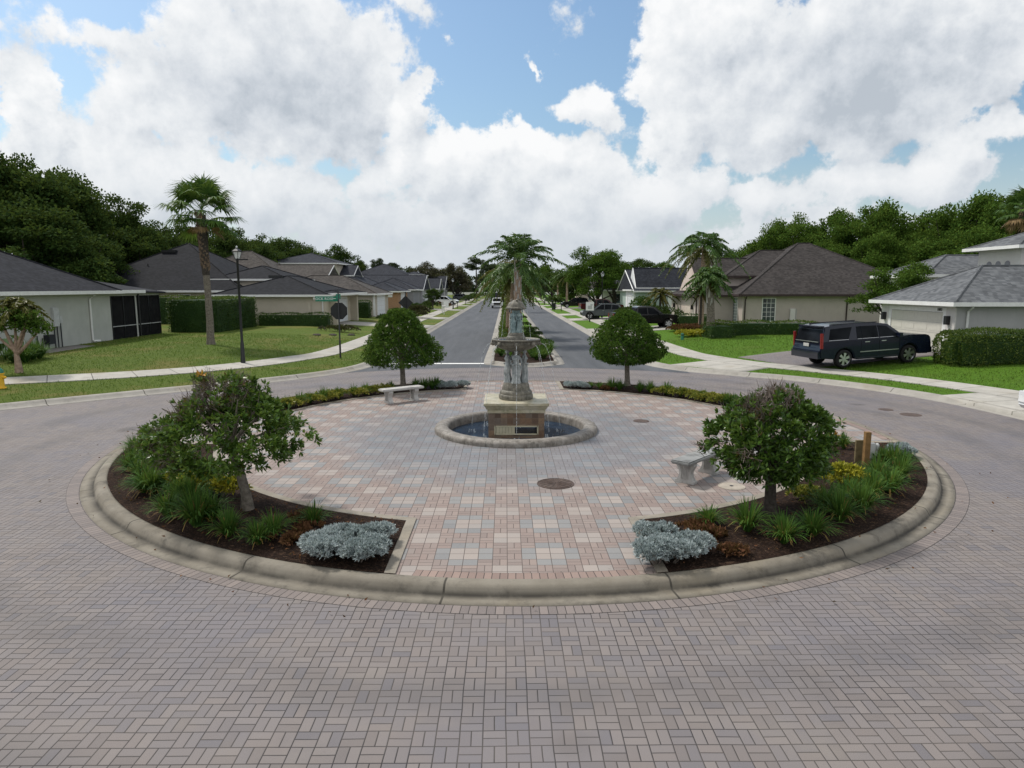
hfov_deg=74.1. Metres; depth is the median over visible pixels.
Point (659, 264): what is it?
shade tree
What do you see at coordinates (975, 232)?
oak tree
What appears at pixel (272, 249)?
oak tree
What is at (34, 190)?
oak tree
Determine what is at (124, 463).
grass tuft
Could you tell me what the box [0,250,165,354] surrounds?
house
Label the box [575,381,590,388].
dusty miller
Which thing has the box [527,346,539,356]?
grass tuft
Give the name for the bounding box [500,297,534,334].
median grass
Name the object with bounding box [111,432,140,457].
grass tuft
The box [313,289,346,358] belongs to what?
stop sign
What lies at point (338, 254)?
oak tree
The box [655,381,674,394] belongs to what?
grass tuft
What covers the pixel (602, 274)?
street lamp
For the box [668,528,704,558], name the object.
dusty miller
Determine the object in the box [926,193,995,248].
oak tree
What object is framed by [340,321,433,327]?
driveway
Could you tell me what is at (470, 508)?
plaza paving
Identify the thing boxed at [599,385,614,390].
russet plant
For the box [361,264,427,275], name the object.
house
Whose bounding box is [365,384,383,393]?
gold shrub
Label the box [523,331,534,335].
median shrub
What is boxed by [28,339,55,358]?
grass tuft
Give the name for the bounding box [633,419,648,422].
access lid
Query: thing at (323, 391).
grass tuft
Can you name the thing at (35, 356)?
grass tuft
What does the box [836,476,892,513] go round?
grass tuft
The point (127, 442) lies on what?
grass tuft
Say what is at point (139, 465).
grass tuft
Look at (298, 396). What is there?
grass tuft
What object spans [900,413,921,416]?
road cover
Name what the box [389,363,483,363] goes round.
stop line
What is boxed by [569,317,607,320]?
driveway
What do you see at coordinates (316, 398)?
gold shrub
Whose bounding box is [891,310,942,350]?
garage door
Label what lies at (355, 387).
grass tuft
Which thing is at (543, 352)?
grass tuft
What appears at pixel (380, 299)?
garage door
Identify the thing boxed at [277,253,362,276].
house
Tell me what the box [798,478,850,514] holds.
grass tuft
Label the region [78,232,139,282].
oak tree
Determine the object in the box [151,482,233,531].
grass tuft
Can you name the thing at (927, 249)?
oak tree
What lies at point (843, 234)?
oak tree
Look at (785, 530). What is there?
grass tuft
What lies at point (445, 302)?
yard sign
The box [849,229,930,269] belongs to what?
oak tree
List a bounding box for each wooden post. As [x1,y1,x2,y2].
[854,440,862,462]
[862,431,871,465]
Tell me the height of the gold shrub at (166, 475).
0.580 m
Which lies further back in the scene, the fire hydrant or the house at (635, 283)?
the house at (635, 283)
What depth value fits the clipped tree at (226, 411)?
10.66 m
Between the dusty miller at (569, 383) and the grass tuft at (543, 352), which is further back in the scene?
the grass tuft at (543, 352)
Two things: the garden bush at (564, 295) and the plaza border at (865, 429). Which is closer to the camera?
the plaza border at (865, 429)
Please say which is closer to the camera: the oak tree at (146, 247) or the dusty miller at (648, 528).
the dusty miller at (648, 528)
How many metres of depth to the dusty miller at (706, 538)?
9.32 m
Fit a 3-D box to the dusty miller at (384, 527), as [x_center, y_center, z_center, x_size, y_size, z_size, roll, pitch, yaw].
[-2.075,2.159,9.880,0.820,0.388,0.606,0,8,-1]
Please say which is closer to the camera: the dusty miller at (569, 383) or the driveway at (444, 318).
the dusty miller at (569, 383)
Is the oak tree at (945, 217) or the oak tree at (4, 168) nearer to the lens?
the oak tree at (4, 168)
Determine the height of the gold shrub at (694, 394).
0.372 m
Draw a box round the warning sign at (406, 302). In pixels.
[399,292,412,308]
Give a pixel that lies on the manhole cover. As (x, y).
(554, 483)
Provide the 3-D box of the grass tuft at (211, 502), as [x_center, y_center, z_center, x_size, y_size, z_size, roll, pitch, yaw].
[-4.770,1.899,10.674,0.952,0.612,0.914,-3,9,-19]
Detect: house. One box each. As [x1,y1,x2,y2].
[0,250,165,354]
[110,243,366,324]
[226,251,392,316]
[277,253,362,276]
[347,276,422,308]
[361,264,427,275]
[363,275,430,303]
[428,276,448,296]
[575,281,595,301]
[590,278,621,303]
[616,268,686,309]
[666,243,881,322]
[869,232,1023,350]
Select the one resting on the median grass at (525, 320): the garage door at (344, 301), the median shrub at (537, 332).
the median shrub at (537, 332)
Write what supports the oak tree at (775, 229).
on the lawn at (309, 331)
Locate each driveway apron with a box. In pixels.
[670,360,766,371]
[942,393,1023,417]
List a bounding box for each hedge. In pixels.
[159,294,204,323]
[165,295,258,332]
[256,311,332,326]
[358,300,371,317]
[675,313,706,323]
[699,320,735,338]
[715,319,815,335]
[931,326,1023,366]
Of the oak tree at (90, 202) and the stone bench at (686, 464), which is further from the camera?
the oak tree at (90, 202)
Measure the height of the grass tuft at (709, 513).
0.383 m
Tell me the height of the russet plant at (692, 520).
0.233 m
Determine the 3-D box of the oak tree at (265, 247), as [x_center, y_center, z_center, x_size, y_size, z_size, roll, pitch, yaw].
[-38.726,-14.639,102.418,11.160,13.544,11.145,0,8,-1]
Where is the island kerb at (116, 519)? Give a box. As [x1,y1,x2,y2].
[80,380,954,605]
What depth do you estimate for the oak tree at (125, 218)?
73.82 m
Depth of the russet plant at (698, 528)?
10.14 m
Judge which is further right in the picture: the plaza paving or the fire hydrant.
the plaza paving
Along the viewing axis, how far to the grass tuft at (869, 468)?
12.59 m
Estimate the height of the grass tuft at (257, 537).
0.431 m
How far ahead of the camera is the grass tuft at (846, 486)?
11.74 m
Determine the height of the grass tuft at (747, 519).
0.577 m
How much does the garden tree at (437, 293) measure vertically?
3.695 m
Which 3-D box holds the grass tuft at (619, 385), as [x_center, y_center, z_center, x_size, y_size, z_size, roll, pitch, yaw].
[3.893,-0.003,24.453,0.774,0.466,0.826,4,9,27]
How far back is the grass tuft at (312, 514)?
10.54 m
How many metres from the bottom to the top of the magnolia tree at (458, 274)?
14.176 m
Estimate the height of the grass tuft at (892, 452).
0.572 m
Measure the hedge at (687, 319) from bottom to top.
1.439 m
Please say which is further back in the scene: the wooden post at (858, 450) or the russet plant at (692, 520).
the wooden post at (858, 450)
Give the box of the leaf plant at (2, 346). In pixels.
[0,335,18,359]
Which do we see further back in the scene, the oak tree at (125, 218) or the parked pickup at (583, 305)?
the parked pickup at (583, 305)
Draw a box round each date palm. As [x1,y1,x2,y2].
[642,288,680,308]
[684,285,719,327]
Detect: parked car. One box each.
[434,296,458,304]
[561,297,588,307]
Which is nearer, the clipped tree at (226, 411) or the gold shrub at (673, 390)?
the clipped tree at (226, 411)
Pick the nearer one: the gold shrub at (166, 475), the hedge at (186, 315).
the gold shrub at (166, 475)
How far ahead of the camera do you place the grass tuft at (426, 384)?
24.68 m
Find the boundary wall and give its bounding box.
[447,292,569,294]
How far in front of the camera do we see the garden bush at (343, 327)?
52.48 m
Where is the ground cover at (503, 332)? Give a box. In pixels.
[494,299,526,353]
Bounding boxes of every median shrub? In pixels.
[522,326,538,330]
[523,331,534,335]
[524,334,542,338]
[525,330,542,334]
[539,338,553,343]
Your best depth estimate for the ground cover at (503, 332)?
62.52 m
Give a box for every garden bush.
[317,324,360,331]
[408,304,430,317]
[411,303,432,313]
[421,300,441,305]
[460,294,478,300]
[545,296,565,305]
[556,291,580,299]
[613,305,683,314]
[629,295,655,306]
[665,323,705,330]
[674,328,702,336]
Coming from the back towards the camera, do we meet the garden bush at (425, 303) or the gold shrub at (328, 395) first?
the garden bush at (425, 303)
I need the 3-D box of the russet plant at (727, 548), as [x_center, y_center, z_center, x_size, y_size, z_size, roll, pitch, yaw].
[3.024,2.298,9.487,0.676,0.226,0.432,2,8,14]
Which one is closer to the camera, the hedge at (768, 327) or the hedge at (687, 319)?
the hedge at (768, 327)
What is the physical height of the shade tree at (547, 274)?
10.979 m
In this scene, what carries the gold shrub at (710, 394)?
on the mulch at (630, 389)
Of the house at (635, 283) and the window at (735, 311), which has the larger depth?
the house at (635, 283)
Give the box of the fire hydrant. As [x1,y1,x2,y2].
[0,368,6,388]
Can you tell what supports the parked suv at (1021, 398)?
on the driveway
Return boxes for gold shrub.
[163,468,216,484]
[191,474,252,496]
[280,397,297,406]
[287,396,310,406]
[303,393,326,402]
[314,390,338,400]
[327,388,348,398]
[345,387,368,396]
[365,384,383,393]
[374,383,393,392]
[650,385,674,394]
[664,386,690,396]
[675,387,700,398]
[685,390,711,400]
[697,391,721,402]
[709,393,736,403]
[785,484,821,503]
[821,461,870,485]
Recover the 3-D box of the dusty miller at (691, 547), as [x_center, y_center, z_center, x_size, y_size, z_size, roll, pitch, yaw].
[2.175,2.230,9.212,0.744,0.435,0.689,0,8,-1]
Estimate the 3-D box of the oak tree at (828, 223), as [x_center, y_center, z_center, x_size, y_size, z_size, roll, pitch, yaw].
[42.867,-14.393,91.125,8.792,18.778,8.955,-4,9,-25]
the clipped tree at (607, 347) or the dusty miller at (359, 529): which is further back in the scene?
the clipped tree at (607, 347)
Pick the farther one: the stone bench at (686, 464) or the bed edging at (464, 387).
the bed edging at (464, 387)
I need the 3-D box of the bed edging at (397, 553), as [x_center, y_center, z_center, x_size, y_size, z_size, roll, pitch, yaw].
[-4.785,1.907,13.115,10.654,0.072,1.622,8,11,44]
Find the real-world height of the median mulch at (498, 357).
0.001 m
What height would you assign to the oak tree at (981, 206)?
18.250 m
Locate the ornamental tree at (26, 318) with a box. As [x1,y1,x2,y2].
[0,297,55,372]
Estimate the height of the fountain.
3.576 m
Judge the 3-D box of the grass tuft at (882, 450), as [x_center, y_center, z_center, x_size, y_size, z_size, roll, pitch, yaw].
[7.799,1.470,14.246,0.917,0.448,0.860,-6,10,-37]
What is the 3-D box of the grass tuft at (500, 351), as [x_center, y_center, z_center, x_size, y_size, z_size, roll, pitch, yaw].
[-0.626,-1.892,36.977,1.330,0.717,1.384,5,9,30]
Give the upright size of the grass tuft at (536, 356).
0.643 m
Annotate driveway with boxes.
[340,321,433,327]
[419,316,448,319]
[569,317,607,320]
[588,326,669,332]
[738,351,939,366]
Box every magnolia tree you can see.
[408,261,440,277]
[435,268,457,291]
[443,263,475,293]
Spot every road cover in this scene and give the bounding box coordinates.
[878,408,892,410]
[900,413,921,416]
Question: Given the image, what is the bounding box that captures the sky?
[0,0,1023,287]
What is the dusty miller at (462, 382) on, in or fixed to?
on the mulch at (346, 396)
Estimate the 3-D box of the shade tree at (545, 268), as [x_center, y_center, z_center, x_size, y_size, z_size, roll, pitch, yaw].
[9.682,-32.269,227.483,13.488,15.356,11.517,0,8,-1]
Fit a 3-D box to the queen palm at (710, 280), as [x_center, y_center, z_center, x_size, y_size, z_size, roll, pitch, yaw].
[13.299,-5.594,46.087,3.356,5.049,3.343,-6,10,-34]
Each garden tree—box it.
[422,288,443,308]
[844,260,934,314]
[900,278,930,289]
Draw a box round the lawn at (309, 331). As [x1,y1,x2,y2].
[0,295,1023,402]
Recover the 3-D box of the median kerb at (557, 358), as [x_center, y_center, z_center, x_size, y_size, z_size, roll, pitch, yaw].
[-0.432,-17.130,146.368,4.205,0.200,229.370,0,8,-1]
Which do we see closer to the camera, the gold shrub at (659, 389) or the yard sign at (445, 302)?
the gold shrub at (659, 389)
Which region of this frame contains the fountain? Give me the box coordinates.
[434,298,596,447]
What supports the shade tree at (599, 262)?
on the lawn at (309, 331)
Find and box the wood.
[355,261,675,291]
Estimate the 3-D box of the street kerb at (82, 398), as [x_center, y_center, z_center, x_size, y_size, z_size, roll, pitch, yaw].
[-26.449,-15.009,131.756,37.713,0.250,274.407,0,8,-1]
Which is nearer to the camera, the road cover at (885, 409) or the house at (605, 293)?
the road cover at (885, 409)
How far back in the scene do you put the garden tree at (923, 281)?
40.74 m
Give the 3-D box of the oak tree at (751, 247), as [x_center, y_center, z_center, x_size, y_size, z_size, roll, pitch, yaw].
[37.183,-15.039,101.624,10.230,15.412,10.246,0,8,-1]
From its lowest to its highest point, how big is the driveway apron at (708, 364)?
0.277 m
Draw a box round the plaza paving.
[107,381,926,574]
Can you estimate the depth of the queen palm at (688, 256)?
73.62 m
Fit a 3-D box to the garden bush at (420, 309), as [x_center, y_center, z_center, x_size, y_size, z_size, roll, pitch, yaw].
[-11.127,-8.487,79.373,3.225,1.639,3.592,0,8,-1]
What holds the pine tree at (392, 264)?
on the lawn at (309, 331)
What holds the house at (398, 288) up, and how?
on the lawn at (309, 331)
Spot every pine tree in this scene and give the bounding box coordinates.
[370,258,383,267]
[387,262,399,268]
[463,257,490,293]
[478,263,496,296]
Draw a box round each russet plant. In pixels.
[269,527,305,545]
[285,508,319,521]
[288,520,326,533]
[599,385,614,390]
[674,515,713,529]
[684,523,714,538]
[698,523,728,541]
[708,541,750,556]
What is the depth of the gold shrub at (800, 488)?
11.69 m
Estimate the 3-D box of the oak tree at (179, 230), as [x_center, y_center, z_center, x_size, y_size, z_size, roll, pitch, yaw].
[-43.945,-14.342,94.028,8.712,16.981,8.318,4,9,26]
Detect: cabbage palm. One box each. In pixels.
[151,174,247,344]
[992,184,1023,234]
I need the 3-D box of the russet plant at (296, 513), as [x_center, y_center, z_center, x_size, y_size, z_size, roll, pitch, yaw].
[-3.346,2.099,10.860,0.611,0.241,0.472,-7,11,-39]
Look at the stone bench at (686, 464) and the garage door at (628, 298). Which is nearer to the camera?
the stone bench at (686, 464)
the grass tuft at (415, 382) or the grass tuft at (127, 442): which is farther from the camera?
the grass tuft at (415, 382)
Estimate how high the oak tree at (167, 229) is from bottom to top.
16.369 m
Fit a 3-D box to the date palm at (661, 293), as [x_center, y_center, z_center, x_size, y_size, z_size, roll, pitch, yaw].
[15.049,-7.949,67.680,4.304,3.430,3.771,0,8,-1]
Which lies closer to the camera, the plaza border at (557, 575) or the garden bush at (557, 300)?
the plaza border at (557, 575)
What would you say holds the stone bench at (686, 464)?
on the plaza paving
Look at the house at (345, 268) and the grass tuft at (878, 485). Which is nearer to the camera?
the grass tuft at (878, 485)
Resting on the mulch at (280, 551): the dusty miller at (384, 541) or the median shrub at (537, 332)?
the dusty miller at (384, 541)
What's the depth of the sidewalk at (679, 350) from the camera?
29.21 m
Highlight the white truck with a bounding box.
[491,293,503,307]
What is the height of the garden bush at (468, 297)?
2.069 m
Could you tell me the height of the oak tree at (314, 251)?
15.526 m
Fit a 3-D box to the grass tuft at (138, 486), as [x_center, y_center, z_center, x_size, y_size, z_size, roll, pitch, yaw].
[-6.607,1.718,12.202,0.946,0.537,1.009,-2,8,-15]
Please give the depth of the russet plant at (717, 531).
10.02 m
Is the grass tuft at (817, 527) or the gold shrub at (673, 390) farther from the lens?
the gold shrub at (673, 390)
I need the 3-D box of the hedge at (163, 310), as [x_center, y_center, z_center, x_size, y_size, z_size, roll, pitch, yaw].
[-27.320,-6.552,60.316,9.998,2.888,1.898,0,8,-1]
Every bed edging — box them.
[184,442,416,573]
[206,385,467,418]
[556,381,721,407]
[628,441,896,571]
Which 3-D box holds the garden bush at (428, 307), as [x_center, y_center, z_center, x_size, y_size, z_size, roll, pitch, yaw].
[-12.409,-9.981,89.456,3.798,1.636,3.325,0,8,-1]
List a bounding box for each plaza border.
[412,569,640,578]
[475,381,549,381]
[833,419,889,439]
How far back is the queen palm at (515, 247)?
45.17 m
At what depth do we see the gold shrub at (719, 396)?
21.54 m
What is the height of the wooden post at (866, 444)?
0.820 m
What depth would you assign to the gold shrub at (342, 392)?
22.64 m
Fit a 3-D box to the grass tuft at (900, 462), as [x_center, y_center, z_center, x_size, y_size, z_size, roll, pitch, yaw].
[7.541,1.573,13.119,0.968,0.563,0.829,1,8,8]
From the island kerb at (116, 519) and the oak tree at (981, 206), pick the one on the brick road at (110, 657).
the island kerb at (116, 519)
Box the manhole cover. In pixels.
[537,478,573,488]
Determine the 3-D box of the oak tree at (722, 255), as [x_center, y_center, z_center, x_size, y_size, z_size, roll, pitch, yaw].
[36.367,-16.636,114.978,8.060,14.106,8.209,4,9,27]
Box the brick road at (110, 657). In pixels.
[0,367,1023,767]
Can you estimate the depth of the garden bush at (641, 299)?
82.98 m
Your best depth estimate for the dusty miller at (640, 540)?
9.20 m
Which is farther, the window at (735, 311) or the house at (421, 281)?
the house at (421, 281)
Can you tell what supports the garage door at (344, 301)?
in the house at (176, 270)
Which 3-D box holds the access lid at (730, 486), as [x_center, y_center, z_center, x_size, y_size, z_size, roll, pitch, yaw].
[4.148,1.937,12.819,0.500,0.037,0.500,0,8,-1]
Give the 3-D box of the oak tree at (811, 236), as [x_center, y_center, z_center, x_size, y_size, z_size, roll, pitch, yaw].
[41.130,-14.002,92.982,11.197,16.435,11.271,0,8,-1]
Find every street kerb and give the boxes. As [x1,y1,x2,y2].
[0,296,487,410]
[527,298,1023,419]
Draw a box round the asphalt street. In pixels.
[347,297,688,372]
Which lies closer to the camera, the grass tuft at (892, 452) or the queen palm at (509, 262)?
the grass tuft at (892, 452)
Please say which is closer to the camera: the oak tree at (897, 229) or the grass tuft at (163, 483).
the grass tuft at (163, 483)
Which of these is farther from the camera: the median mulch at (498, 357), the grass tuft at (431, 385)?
the median mulch at (498, 357)
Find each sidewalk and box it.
[4,296,481,384]
[532,297,1018,398]
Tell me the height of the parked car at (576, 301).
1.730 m
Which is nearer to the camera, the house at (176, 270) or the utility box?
the utility box
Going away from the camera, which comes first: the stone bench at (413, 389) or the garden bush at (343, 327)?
the stone bench at (413, 389)
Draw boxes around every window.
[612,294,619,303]
[733,297,737,320]
[761,298,775,321]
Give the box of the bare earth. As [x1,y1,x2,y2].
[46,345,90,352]
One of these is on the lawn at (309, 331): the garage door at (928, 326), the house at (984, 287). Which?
the house at (984, 287)
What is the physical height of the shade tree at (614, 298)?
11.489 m
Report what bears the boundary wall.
on the lawn at (309, 331)
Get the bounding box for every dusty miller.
[296,530,346,559]
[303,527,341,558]
[320,522,370,539]
[335,531,392,561]
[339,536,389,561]
[350,520,397,536]
[435,380,448,388]
[444,380,457,387]
[456,380,470,387]
[563,380,577,387]
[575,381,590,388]
[630,531,681,558]
[631,519,678,536]
[633,534,680,565]
[648,534,701,563]
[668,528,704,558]
[681,530,717,558]
[886,441,919,454]
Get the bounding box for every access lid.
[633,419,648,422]
[718,482,744,489]
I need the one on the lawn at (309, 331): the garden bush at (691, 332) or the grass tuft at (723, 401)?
the garden bush at (691, 332)
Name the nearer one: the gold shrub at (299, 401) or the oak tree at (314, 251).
the gold shrub at (299, 401)
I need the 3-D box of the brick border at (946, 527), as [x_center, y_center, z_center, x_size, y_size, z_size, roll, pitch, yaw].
[0.104,1.328,17.972,19.990,0.001,19.990,0,8,-1]
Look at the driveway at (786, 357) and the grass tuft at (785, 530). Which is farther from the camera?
the driveway at (786, 357)
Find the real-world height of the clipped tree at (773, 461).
2.322 m
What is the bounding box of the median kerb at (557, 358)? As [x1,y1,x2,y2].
[484,306,564,366]
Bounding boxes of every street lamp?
[232,246,245,362]
[601,272,604,317]
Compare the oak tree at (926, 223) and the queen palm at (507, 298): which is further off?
the oak tree at (926, 223)
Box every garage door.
[339,298,346,321]
[377,296,384,314]
[627,297,631,305]
[677,299,690,315]
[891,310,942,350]
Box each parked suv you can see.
[453,294,469,300]
[580,303,620,318]
[791,320,931,367]
[1018,390,1023,407]
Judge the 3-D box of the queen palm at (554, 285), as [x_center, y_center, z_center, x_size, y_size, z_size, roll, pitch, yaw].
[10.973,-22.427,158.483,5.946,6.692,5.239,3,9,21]
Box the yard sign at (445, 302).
[442,300,448,312]
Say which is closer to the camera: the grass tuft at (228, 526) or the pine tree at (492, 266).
the grass tuft at (228, 526)
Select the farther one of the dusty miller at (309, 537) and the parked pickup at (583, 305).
the parked pickup at (583, 305)
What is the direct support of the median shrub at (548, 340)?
on the median mulch at (498, 357)
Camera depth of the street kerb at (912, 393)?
27.38 m
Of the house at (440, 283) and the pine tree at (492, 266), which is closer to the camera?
the house at (440, 283)
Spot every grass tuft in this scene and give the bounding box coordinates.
[0,344,31,362]
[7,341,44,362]
[23,337,45,359]
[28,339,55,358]
[110,446,140,470]
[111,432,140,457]
[113,451,149,477]
[117,434,136,447]
[117,465,160,493]
[121,456,172,498]
[140,462,173,492]
[141,488,186,520]
[147,471,197,499]
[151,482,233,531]
[164,475,219,500]
[181,486,241,527]
[197,505,255,542]
[230,517,279,549]
[249,507,302,540]
[290,391,310,405]
[293,498,331,522]
[314,385,331,400]
[347,383,361,395]
[361,382,371,394]
[409,378,423,384]
[419,376,429,388]
[424,377,440,388]
[428,376,443,388]
[495,348,505,355]
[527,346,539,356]
[531,348,545,359]
[536,336,544,350]
[537,346,552,358]
[543,339,559,353]
[605,377,616,389]
[612,379,626,389]
[631,380,645,391]
[641,379,657,391]
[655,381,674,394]
[687,501,730,524]
[721,392,729,404]
[722,392,735,404]
[724,495,776,536]
[753,509,812,544]
[785,504,848,539]
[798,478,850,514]
[802,485,874,522]
[824,471,872,499]
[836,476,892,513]
[838,431,855,448]
[842,464,901,498]
[857,452,906,476]
[860,463,877,478]
[870,445,894,462]
[870,461,915,497]
[872,440,913,465]
[884,450,921,478]
[899,449,922,463]
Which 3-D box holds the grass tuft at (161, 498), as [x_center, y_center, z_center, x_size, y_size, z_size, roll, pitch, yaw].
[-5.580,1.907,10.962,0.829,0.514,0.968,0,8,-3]
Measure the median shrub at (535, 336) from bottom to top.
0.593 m
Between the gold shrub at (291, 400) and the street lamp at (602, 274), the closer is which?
the gold shrub at (291, 400)
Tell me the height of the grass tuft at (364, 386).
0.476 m
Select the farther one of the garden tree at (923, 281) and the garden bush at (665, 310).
the garden bush at (665, 310)
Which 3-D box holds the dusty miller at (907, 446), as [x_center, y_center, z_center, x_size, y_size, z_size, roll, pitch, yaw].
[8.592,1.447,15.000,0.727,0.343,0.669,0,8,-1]
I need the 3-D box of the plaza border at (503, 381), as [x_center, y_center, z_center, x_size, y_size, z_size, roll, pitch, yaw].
[0.018,-0.104,27.012,2.999,0.001,0.319,0,8,-1]
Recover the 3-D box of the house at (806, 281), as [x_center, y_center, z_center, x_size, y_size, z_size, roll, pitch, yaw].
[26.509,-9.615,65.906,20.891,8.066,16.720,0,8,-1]
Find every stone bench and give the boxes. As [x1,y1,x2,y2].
[378,385,423,403]
[671,447,719,484]
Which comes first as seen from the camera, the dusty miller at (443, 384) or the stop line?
the dusty miller at (443, 384)
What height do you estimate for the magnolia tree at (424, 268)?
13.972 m
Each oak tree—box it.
[0,150,30,250]
[0,163,114,262]
[0,199,120,282]
[2,152,108,249]
[4,230,128,284]
[43,179,137,263]
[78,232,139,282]
[89,192,165,264]
[106,215,176,248]
[108,224,172,263]
[159,229,197,248]
[170,219,218,254]
[195,228,260,257]
[215,227,272,256]
[240,242,284,263]
[251,238,289,261]
[267,236,311,257]
[292,243,325,256]
[322,244,360,263]
[349,260,367,270]
[711,246,735,257]
[720,246,746,257]
[732,236,774,257]
[755,212,809,251]
[774,221,828,249]
[803,207,862,247]
[812,239,860,260]
[823,205,884,259]
[849,197,915,269]
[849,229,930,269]
[872,208,962,267]
[889,222,928,248]
[898,237,964,266]
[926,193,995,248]
[929,222,1012,258]
[942,189,1022,243]
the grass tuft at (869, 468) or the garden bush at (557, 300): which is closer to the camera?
the grass tuft at (869, 468)
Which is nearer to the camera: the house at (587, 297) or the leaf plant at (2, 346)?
the leaf plant at (2, 346)
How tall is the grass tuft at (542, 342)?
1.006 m
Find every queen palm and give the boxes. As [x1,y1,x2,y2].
[467,232,575,312]
[470,268,544,326]
[472,263,557,330]
[497,259,516,264]
[549,275,572,296]
[552,268,574,300]
[659,231,750,324]
[661,246,715,278]
[681,264,735,325]
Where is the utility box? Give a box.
[870,443,878,461]
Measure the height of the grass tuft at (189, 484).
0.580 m
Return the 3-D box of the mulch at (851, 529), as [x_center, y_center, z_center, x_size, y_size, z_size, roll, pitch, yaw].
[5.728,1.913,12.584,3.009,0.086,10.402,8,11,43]
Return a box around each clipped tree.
[127,365,322,510]
[360,307,447,386]
[587,309,668,385]
[694,377,849,514]
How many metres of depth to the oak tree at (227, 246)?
88.45 m
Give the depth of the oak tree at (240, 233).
101.90 m
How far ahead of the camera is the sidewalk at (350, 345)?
29.84 m
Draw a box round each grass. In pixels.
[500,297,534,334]
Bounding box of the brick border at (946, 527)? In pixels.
[66,416,969,614]
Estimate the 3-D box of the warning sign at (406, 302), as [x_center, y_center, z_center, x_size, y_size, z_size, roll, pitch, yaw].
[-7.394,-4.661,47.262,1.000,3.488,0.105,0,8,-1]
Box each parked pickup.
[578,299,623,309]
[608,306,678,326]
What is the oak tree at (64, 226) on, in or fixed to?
on the lawn at (309, 331)
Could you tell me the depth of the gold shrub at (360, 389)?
22.95 m
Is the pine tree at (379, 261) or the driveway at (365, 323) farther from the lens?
the pine tree at (379, 261)
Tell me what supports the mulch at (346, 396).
on the plaza paving
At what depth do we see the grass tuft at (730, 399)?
21.24 m
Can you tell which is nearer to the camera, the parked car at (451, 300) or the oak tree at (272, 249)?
the oak tree at (272, 249)
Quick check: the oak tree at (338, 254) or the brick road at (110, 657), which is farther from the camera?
the oak tree at (338, 254)
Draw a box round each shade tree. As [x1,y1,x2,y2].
[533,265,555,297]
[537,269,561,296]
[551,266,590,299]
[564,246,631,301]
[594,256,629,303]
[629,258,654,268]
[652,261,672,267]
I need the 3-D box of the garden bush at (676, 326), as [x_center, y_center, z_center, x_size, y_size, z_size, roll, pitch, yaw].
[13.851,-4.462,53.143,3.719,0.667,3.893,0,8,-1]
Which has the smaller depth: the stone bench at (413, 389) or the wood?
the stone bench at (413, 389)
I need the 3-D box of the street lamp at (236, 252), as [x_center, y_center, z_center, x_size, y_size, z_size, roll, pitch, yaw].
[-12.662,-3.614,31.578,0.480,5.538,0.416,0,8,-1]
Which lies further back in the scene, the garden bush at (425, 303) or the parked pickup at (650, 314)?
the garden bush at (425, 303)
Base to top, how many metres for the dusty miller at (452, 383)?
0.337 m
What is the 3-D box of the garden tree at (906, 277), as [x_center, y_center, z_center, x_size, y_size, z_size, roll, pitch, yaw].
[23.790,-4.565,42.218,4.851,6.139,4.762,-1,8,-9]
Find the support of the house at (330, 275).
on the lawn at (309, 331)
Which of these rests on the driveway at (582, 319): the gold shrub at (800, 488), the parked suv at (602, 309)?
the parked suv at (602, 309)
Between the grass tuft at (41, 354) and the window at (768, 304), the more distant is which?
the window at (768, 304)
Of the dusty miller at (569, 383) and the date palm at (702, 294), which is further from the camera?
the date palm at (702, 294)
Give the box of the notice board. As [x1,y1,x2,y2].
[586,302,593,321]
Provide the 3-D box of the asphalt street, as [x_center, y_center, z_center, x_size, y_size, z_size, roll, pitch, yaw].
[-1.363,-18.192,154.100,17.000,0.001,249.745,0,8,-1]
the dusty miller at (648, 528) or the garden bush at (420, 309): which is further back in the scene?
the garden bush at (420, 309)
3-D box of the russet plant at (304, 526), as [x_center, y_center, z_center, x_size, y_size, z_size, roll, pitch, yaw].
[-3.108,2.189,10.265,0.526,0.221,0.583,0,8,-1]
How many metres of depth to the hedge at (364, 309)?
73.18 m
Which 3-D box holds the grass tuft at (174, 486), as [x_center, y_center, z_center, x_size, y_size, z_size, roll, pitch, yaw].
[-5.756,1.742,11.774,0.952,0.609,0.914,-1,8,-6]
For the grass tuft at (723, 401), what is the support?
on the mulch at (630, 389)
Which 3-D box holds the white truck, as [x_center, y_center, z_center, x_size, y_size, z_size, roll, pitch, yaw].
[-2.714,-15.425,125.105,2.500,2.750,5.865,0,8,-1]
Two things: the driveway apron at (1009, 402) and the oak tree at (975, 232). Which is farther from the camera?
the oak tree at (975, 232)
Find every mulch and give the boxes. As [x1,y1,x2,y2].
[107,443,405,572]
[248,384,463,411]
[494,345,553,362]
[560,381,779,410]
[644,442,926,571]

